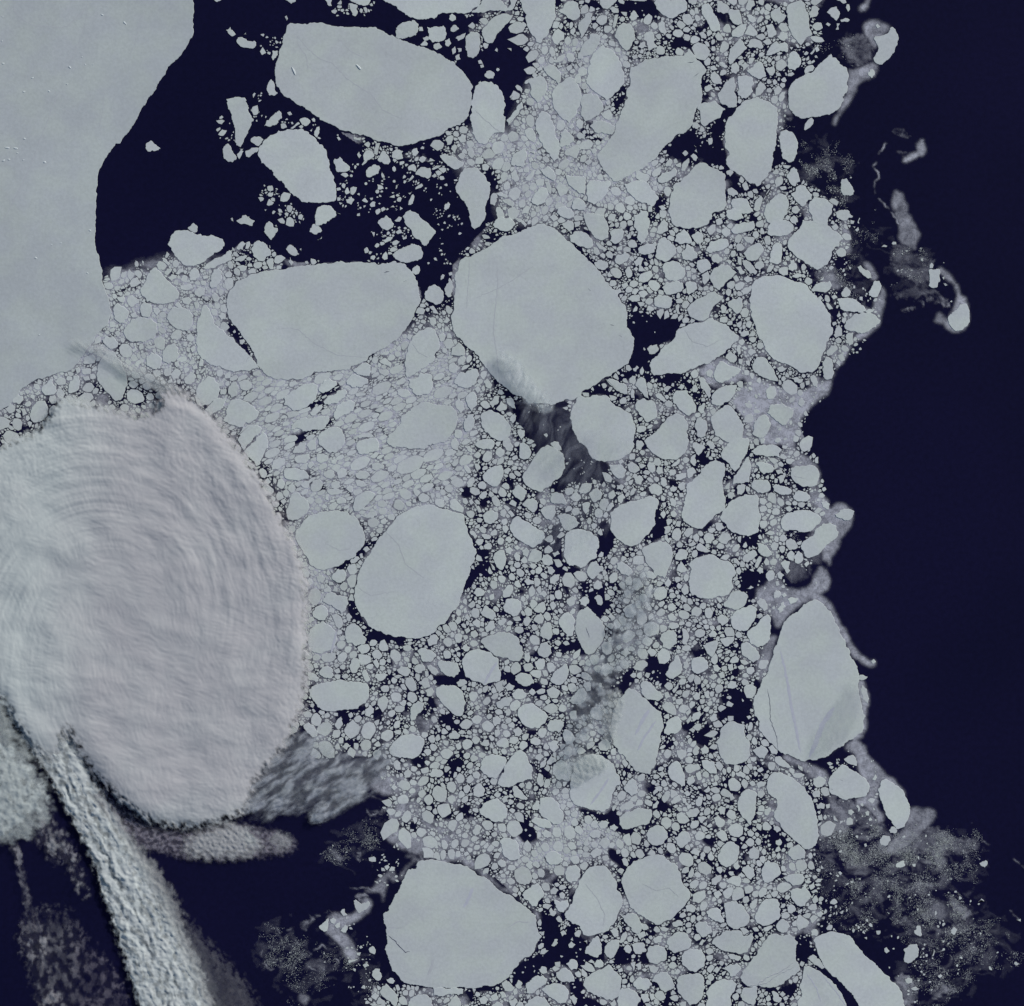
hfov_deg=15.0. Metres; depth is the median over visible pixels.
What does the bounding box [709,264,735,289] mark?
ice floe
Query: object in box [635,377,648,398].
ice floe
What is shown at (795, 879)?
ice floe
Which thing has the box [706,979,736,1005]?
ice floe
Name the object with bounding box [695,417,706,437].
ice floe
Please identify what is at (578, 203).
ice floe
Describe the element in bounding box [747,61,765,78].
ice floe
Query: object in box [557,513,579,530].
ice floe
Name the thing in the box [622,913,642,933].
ice floe
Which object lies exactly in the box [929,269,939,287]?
ice floe
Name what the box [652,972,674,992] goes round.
ice floe
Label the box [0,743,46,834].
cloud
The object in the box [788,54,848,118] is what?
ice floe
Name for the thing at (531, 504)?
ice floe
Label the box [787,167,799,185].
ice floe
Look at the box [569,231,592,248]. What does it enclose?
ice floe
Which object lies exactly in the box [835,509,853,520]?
ice floe
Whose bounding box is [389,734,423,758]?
ice floe
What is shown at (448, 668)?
ice floe
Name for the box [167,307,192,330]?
ice floe
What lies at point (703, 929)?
ice floe
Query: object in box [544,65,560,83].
ice floe
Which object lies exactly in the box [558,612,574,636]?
ice floe
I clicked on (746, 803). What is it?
ice floe
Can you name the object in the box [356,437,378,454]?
ice floe
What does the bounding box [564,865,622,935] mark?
ice floe
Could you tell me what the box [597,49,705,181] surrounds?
ice floe
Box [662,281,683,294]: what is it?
ice floe
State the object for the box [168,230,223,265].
ice floe
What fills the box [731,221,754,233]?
ice floe
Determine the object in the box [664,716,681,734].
ice floe
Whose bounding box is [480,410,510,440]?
ice floe
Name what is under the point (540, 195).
ice floe
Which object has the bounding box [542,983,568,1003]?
ice floe
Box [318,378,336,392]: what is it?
ice floe
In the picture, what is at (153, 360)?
ice floe
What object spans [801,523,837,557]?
ice floe
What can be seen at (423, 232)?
ice floe
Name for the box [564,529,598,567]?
ice floe
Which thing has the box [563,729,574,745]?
ice floe
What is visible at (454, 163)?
ice floe
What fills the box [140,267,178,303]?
ice floe
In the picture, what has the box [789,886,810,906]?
ice floe
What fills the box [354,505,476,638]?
ice floe
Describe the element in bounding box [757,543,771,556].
ice floe
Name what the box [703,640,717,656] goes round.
ice floe
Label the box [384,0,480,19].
ice floe
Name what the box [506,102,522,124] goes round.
ice floe
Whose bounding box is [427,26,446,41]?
ice floe
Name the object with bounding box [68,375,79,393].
ice floe
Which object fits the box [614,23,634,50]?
ice floe
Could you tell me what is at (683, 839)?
ice floe
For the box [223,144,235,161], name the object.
ice floe
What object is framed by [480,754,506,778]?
ice floe
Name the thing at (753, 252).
ice floe
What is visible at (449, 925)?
ice floe
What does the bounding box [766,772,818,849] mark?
ice floe
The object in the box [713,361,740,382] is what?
ice floe
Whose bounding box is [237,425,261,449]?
ice floe
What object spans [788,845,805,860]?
ice floe
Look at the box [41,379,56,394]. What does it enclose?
ice floe
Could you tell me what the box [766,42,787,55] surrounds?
ice floe
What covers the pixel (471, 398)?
ice floe
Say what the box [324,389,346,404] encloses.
ice floe
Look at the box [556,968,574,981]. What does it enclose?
ice floe
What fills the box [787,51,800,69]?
ice floe
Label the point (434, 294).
ice floe
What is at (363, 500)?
ice floe
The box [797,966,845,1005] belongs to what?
ice floe
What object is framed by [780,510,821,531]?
ice floe
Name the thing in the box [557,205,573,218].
ice floe
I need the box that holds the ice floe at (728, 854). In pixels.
[717,841,738,866]
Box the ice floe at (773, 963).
[740,934,799,987]
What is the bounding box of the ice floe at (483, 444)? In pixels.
[475,439,494,449]
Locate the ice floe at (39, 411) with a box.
[30,401,47,422]
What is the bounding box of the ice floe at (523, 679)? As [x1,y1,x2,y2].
[515,673,533,685]
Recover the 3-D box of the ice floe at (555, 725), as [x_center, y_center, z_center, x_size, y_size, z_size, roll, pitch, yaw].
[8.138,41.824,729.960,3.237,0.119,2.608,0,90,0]
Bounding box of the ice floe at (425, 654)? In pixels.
[418,648,435,661]
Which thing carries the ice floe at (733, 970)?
on the sea
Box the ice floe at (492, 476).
[482,465,503,486]
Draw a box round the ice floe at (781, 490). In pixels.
[773,484,791,494]
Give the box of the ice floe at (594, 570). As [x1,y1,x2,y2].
[586,561,603,578]
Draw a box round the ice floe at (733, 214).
[726,208,742,220]
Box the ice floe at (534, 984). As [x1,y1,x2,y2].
[526,975,546,993]
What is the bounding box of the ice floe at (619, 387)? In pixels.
[606,378,626,393]
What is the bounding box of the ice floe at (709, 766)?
[702,760,716,773]
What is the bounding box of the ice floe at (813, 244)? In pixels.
[787,220,842,269]
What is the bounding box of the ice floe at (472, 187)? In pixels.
[455,167,490,228]
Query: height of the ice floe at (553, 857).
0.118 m
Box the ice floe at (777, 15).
[770,7,785,23]
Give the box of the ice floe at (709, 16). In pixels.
[701,3,719,31]
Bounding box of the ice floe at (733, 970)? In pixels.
[722,963,740,976]
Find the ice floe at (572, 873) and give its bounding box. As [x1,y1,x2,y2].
[565,865,579,882]
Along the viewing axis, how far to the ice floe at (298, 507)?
729.92 m
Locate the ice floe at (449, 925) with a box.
[383,859,541,988]
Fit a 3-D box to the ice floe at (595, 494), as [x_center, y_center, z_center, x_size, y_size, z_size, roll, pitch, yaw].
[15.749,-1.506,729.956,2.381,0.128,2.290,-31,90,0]
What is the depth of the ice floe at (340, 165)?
729.90 m
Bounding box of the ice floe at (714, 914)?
[706,908,723,922]
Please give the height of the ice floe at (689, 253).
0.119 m
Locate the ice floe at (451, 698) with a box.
[436,685,465,715]
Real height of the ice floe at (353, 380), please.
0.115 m
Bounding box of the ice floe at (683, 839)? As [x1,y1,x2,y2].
[675,831,690,847]
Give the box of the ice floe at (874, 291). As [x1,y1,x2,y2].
[869,281,880,296]
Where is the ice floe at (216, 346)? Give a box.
[196,305,261,371]
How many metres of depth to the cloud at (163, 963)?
728.78 m
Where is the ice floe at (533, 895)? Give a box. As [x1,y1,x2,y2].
[522,883,543,906]
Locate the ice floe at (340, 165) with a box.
[333,157,349,171]
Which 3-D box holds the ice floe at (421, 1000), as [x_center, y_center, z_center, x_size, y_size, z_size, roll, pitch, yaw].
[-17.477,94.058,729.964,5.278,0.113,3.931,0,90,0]
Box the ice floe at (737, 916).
[724,901,749,929]
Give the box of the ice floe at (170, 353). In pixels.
[162,343,178,363]
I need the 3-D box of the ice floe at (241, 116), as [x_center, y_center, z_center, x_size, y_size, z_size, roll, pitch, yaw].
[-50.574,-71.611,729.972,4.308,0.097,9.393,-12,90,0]
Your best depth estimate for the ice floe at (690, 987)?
729.92 m
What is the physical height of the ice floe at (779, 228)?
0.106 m
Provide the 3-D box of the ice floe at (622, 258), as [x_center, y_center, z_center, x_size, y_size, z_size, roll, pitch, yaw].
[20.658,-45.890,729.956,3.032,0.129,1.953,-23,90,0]
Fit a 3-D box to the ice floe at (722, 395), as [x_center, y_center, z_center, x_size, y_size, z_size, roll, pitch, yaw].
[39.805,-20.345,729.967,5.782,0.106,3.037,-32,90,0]
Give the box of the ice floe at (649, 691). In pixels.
[640,681,662,700]
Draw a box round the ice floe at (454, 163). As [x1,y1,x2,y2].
[440,154,464,169]
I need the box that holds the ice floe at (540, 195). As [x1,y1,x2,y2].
[531,187,547,205]
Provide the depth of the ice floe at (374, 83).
729.93 m
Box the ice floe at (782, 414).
[767,403,794,424]
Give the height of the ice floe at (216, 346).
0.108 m
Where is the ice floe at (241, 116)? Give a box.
[226,97,253,146]
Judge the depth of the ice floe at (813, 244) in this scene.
729.93 m
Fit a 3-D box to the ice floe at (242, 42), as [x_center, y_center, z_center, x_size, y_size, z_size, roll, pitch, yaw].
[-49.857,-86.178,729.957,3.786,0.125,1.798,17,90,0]
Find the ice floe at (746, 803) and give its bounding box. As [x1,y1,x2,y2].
[737,789,756,824]
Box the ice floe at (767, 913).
[755,899,779,925]
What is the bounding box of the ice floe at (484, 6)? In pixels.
[472,0,516,12]
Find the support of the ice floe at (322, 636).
on the sea
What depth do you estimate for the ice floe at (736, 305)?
729.90 m
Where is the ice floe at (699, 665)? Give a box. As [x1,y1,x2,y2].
[691,657,707,673]
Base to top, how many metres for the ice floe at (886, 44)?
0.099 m
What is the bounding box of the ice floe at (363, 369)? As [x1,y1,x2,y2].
[353,362,370,375]
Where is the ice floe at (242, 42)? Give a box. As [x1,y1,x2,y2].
[236,37,255,48]
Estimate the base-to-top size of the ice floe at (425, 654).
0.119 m
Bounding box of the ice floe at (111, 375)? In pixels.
[96,351,127,400]
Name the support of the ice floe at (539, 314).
on the sea
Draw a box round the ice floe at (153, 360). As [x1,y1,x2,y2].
[146,352,161,369]
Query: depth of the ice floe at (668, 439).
729.93 m
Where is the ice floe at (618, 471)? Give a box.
[609,464,625,478]
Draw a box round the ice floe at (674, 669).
[665,655,681,678]
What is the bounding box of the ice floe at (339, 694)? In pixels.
[309,679,368,710]
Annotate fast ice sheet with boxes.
[0,0,193,409]
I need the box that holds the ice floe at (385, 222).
[378,216,393,229]
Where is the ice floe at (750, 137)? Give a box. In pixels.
[724,97,777,185]
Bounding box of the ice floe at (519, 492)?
[512,484,526,500]
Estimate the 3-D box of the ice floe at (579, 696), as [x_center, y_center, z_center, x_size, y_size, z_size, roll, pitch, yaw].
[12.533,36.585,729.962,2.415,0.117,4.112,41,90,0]
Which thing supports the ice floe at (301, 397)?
on the sea
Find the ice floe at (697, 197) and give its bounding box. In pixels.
[668,163,726,228]
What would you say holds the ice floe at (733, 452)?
on the sea
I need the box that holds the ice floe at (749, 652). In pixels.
[741,642,759,662]
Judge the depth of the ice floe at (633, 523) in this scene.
729.93 m
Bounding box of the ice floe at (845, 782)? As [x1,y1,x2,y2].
[828,764,869,799]
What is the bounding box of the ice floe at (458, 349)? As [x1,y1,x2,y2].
[451,343,464,355]
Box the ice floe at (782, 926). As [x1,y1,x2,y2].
[776,919,789,932]
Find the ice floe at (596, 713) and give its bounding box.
[590,707,603,719]
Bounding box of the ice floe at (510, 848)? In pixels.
[499,838,520,859]
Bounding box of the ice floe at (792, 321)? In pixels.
[749,275,832,372]
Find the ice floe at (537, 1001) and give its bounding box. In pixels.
[524,996,549,1005]
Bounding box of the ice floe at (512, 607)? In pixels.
[503,598,521,616]
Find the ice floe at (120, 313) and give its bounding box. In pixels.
[113,303,128,322]
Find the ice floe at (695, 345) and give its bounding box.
[650,318,738,374]
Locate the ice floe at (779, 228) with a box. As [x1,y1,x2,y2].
[767,220,793,236]
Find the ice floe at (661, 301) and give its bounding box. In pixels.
[654,295,671,308]
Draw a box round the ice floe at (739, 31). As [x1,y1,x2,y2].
[732,24,746,36]
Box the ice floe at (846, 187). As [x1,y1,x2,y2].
[840,179,853,195]
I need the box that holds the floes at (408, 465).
[0,0,1023,1005]
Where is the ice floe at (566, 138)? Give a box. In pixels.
[559,129,573,146]
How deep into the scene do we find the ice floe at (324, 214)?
729.91 m
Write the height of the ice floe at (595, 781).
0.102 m
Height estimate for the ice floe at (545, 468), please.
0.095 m
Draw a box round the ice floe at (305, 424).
[291,416,329,431]
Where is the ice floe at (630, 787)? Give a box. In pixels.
[624,778,637,795]
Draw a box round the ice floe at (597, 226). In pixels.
[583,213,608,240]
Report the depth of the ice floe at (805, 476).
729.92 m
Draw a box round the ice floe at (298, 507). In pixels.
[286,492,309,520]
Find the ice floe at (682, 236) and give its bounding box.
[674,229,691,243]
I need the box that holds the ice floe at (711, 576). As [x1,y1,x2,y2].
[688,554,735,598]
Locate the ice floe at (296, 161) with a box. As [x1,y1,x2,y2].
[258,129,335,202]
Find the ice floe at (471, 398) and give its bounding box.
[466,392,476,410]
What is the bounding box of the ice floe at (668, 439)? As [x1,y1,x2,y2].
[644,413,688,459]
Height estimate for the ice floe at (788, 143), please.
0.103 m
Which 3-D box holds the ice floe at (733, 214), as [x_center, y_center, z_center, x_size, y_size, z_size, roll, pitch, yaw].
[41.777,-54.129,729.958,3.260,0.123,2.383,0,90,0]
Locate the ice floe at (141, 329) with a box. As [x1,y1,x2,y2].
[123,317,157,341]
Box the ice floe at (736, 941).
[712,930,753,953]
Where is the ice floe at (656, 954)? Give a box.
[646,945,666,963]
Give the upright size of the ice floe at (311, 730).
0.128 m
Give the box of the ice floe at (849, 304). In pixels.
[837,298,865,312]
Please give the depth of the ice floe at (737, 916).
729.92 m
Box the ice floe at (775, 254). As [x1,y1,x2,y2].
[769,243,781,263]
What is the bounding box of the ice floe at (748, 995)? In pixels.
[740,986,756,1004]
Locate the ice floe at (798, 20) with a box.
[786,0,811,44]
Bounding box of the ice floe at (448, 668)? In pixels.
[437,660,459,676]
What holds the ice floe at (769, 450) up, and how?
on the sea
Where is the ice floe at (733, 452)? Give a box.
[721,437,748,470]
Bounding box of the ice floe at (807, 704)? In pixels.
[753,600,864,761]
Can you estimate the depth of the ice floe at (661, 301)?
729.90 m
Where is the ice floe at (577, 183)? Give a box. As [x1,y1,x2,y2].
[566,175,585,193]
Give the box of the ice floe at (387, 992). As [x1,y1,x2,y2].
[380,984,397,1005]
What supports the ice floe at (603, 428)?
on the sea
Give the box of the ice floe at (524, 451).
[519,442,530,459]
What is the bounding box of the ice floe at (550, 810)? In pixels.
[539,797,563,824]
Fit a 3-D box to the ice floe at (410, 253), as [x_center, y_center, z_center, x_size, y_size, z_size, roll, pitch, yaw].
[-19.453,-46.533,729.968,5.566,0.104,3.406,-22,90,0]
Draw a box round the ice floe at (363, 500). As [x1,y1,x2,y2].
[353,491,374,511]
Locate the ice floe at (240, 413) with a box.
[223,399,258,427]
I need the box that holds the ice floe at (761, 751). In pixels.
[752,745,767,758]
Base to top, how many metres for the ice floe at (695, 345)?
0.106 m
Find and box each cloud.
[0,387,309,827]
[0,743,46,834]
[22,728,209,1005]
[186,824,259,856]
[254,739,389,820]
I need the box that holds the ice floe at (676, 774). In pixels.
[668,761,684,786]
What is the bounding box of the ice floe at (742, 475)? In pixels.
[733,456,750,483]
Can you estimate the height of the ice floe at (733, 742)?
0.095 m
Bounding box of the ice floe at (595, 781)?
[569,754,620,811]
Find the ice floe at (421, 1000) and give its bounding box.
[408,994,432,1005]
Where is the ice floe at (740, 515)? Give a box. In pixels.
[720,494,760,535]
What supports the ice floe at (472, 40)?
on the sea
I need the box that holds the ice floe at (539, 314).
[451,224,633,404]
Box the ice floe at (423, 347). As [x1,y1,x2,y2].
[404,327,439,376]
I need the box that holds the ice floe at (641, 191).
[624,180,658,206]
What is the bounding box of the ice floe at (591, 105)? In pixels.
[580,93,603,120]
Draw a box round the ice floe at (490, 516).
[483,510,497,523]
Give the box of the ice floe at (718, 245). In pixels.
[706,238,728,252]
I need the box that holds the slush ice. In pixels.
[0,0,967,1005]
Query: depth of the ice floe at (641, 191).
729.92 m
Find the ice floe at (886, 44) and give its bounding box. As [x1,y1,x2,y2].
[873,27,898,64]
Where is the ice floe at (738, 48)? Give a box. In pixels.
[728,39,746,63]
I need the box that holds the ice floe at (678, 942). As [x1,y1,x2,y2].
[666,932,691,952]
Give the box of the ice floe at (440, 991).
[434,987,462,996]
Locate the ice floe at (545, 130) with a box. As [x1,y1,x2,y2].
[535,111,560,161]
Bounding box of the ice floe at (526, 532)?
[510,516,544,547]
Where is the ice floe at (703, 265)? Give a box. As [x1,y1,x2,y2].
[696,259,710,272]
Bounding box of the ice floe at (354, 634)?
[345,623,365,645]
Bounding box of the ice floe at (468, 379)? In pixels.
[454,369,478,387]
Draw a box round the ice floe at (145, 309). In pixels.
[140,302,151,316]
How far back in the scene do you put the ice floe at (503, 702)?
729.89 m
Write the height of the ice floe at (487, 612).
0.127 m
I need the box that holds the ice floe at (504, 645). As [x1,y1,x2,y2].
[480,632,522,660]
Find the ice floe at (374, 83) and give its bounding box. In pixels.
[275,22,472,145]
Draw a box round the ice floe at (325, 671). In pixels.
[319,666,333,678]
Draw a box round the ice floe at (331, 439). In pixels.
[318,427,344,452]
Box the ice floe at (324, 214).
[315,205,335,225]
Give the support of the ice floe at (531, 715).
on the sea
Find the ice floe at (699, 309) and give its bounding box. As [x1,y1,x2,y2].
[687,291,722,320]
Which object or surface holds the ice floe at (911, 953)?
on the sea
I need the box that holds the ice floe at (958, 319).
[948,304,969,330]
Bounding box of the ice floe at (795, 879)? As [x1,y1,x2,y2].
[784,873,804,885]
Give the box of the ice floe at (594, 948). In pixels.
[585,936,601,957]
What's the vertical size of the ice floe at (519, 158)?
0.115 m
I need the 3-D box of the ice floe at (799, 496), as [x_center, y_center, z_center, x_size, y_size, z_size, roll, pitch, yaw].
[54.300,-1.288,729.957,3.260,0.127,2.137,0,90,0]
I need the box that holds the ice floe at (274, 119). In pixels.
[264,111,281,126]
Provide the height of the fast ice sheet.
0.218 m
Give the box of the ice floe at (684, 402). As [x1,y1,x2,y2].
[672,390,695,415]
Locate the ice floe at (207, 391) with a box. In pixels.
[195,376,219,406]
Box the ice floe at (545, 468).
[522,445,564,491]
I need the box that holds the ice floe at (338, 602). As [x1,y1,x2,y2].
[323,592,347,612]
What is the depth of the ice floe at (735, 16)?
729.90 m
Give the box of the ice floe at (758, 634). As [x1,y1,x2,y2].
[747,614,770,646]
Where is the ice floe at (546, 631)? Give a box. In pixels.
[540,622,552,639]
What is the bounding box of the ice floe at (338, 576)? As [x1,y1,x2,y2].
[332,569,345,582]
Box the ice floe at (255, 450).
[244,433,267,465]
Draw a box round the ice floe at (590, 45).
[577,33,599,58]
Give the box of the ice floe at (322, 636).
[307,621,336,653]
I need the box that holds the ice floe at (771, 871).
[761,860,780,882]
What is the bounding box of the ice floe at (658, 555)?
[642,541,672,577]
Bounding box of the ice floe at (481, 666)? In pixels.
[462,649,500,684]
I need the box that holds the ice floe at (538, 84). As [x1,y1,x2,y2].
[528,75,546,101]
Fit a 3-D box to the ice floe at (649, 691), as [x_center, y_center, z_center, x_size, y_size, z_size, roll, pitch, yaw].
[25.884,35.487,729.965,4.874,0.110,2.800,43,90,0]
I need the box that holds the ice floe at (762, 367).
[752,357,777,380]
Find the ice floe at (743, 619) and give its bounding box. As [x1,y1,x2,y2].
[730,605,756,630]
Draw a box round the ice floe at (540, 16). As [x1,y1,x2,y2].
[520,0,555,42]
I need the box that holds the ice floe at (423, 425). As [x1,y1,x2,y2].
[387,402,457,448]
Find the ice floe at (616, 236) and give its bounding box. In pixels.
[610,228,623,243]
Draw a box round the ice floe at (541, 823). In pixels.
[531,817,551,827]
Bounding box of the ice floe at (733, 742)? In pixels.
[715,721,749,764]
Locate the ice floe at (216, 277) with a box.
[209,268,221,287]
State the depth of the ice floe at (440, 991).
729.90 m
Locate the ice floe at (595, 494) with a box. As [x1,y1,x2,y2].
[589,488,601,502]
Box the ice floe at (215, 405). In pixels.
[205,398,225,415]
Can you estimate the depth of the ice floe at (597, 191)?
729.92 m
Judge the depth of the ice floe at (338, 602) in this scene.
729.91 m
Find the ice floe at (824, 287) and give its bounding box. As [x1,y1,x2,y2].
[811,281,831,292]
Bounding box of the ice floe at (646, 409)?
[635,398,656,422]
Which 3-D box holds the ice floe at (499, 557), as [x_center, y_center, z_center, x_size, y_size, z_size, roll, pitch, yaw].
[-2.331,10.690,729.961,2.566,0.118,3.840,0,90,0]
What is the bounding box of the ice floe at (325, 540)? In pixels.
[295,510,364,569]
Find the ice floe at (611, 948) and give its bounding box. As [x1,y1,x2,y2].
[604,939,618,958]
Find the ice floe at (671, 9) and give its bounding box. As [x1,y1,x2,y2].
[654,0,686,18]
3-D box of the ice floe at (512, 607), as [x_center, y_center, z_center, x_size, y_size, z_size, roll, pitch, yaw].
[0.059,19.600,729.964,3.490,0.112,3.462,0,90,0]
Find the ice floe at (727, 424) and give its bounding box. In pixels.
[711,405,743,442]
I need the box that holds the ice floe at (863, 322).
[844,312,879,333]
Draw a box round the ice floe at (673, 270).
[662,261,684,280]
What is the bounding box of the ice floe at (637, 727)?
[610,688,663,774]
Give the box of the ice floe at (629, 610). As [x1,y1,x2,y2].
[623,604,635,617]
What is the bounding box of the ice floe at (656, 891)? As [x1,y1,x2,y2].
[621,854,689,924]
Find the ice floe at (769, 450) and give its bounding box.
[751,445,781,456]
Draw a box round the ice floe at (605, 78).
[586,45,623,99]
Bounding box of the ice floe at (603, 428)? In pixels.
[570,395,635,461]
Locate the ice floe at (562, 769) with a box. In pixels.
[553,760,571,780]
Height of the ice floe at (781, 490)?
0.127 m
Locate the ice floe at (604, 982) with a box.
[583,965,621,1000]
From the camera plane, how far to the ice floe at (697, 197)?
729.93 m
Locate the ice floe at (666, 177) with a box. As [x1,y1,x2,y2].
[657,168,676,182]
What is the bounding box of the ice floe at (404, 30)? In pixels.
[396,20,418,38]
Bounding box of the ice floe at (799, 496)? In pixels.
[793,490,809,501]
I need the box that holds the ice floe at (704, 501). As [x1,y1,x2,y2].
[681,460,725,528]
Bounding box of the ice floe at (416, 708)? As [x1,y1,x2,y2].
[410,701,423,720]
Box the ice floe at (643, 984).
[633,977,651,990]
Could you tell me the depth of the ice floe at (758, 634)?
729.92 m
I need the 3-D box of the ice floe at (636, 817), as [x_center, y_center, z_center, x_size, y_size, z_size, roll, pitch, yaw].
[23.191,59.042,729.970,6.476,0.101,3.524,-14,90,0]
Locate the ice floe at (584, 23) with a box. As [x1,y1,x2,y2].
[578,13,591,37]
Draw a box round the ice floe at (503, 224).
[493,217,514,230]
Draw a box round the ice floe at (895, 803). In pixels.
[878,779,909,828]
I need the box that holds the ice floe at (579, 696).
[567,688,586,704]
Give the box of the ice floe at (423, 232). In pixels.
[403,210,435,245]
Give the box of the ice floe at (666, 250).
[655,237,675,261]
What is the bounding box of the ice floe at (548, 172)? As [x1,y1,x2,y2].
[540,166,555,180]
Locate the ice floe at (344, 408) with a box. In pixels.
[334,400,354,419]
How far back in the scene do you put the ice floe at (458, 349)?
729.89 m
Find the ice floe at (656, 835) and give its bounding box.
[646,825,667,845]
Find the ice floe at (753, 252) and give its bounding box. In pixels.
[744,243,763,260]
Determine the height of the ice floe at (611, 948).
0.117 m
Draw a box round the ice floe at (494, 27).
[482,14,512,42]
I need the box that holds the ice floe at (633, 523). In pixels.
[610,496,658,546]
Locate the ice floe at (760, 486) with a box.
[751,480,770,492]
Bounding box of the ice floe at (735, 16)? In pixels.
[728,9,742,24]
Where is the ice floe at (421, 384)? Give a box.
[408,373,432,395]
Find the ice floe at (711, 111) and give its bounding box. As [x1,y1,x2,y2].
[697,101,724,126]
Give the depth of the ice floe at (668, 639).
729.91 m
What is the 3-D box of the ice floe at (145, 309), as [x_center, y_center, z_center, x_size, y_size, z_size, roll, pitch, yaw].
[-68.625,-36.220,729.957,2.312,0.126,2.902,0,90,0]
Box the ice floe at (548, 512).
[540,506,555,520]
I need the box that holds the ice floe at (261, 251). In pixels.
[251,241,270,260]
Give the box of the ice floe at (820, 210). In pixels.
[808,197,832,225]
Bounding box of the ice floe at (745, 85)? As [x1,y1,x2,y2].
[737,75,753,98]
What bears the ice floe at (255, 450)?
on the sea
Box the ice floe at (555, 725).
[547,719,563,732]
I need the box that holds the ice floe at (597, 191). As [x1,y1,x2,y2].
[586,180,610,204]
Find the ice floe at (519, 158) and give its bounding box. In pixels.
[511,148,526,166]
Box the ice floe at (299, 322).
[226,261,420,379]
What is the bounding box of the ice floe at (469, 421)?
[463,414,474,431]
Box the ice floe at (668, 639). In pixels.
[660,630,676,648]
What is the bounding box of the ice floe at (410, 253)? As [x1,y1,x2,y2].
[393,244,422,262]
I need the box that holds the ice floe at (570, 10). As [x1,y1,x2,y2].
[559,1,579,20]
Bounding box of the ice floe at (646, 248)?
[638,242,656,254]
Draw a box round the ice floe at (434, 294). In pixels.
[425,285,443,304]
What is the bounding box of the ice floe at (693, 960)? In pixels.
[681,949,705,971]
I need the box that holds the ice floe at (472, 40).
[465,32,479,57]
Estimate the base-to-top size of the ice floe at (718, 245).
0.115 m
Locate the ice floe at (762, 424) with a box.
[752,415,770,437]
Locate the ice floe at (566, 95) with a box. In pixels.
[551,77,581,122]
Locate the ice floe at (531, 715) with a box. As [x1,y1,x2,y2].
[518,703,547,728]
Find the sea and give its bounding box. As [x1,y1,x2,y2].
[0,0,1023,1005]
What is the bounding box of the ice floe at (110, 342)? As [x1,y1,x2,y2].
[102,336,117,348]
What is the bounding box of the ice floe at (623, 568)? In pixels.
[617,561,632,575]
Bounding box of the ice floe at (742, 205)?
[731,198,752,213]
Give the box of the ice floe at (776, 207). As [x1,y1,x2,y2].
[764,193,788,222]
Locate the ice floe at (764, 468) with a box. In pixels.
[756,461,773,473]
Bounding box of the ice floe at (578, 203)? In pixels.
[572,198,586,209]
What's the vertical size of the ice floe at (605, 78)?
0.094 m
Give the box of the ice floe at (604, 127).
[590,121,614,134]
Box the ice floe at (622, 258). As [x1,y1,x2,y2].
[615,252,629,264]
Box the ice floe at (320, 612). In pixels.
[312,605,327,620]
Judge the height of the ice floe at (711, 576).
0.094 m
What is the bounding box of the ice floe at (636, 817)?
[619,808,651,828]
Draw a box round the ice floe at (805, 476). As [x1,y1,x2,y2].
[790,465,818,486]
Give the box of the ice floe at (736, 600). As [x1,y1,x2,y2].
[723,590,747,609]
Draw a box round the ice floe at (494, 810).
[479,798,507,821]
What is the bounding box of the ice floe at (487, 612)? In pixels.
[480,605,495,619]
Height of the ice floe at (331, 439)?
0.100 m
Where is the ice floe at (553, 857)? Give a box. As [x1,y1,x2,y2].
[545,851,562,864]
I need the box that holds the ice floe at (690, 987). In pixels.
[677,973,704,1004]
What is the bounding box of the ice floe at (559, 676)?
[550,664,568,684]
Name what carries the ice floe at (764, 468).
on the sea
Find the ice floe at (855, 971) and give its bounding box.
[813,931,904,1005]
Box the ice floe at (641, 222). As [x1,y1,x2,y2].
[634,210,649,243]
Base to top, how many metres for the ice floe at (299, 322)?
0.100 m
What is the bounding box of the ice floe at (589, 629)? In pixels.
[575,607,604,654]
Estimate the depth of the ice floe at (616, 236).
729.90 m
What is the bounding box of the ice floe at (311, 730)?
[303,723,317,736]
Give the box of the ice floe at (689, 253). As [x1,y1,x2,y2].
[681,244,696,260]
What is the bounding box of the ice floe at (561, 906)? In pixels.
[554,900,568,911]
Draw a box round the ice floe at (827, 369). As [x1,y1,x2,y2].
[822,357,833,379]
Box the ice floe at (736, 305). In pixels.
[727,297,742,313]
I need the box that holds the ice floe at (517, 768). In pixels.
[496,750,532,786]
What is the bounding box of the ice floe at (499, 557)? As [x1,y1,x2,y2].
[493,550,505,569]
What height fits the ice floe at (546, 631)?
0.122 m
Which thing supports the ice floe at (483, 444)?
on the sea
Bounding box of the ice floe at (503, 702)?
[496,696,511,708]
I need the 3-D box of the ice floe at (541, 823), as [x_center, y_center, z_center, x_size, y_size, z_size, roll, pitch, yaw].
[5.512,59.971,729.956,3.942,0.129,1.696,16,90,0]
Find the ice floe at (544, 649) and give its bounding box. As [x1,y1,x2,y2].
[538,642,551,657]
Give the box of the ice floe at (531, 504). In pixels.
[522,498,537,512]
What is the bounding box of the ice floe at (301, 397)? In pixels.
[284,383,317,410]
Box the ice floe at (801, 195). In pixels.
[791,185,811,206]
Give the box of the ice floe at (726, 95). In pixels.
[717,77,736,107]
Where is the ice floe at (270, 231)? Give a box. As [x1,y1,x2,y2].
[264,221,277,239]
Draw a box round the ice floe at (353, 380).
[346,374,367,387]
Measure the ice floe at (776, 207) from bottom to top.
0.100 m
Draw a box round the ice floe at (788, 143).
[779,130,797,162]
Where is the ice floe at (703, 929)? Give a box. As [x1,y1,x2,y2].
[695,921,711,936]
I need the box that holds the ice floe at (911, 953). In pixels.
[903,944,918,962]
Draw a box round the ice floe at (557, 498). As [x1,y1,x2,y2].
[550,492,566,504]
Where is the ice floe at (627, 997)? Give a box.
[617,988,640,1005]
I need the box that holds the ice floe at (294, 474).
[284,468,308,480]
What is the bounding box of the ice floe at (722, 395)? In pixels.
[711,385,736,405]
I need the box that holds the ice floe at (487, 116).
[470,81,505,143]
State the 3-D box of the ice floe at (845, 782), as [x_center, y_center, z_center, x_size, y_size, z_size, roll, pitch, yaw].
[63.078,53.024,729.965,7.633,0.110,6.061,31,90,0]

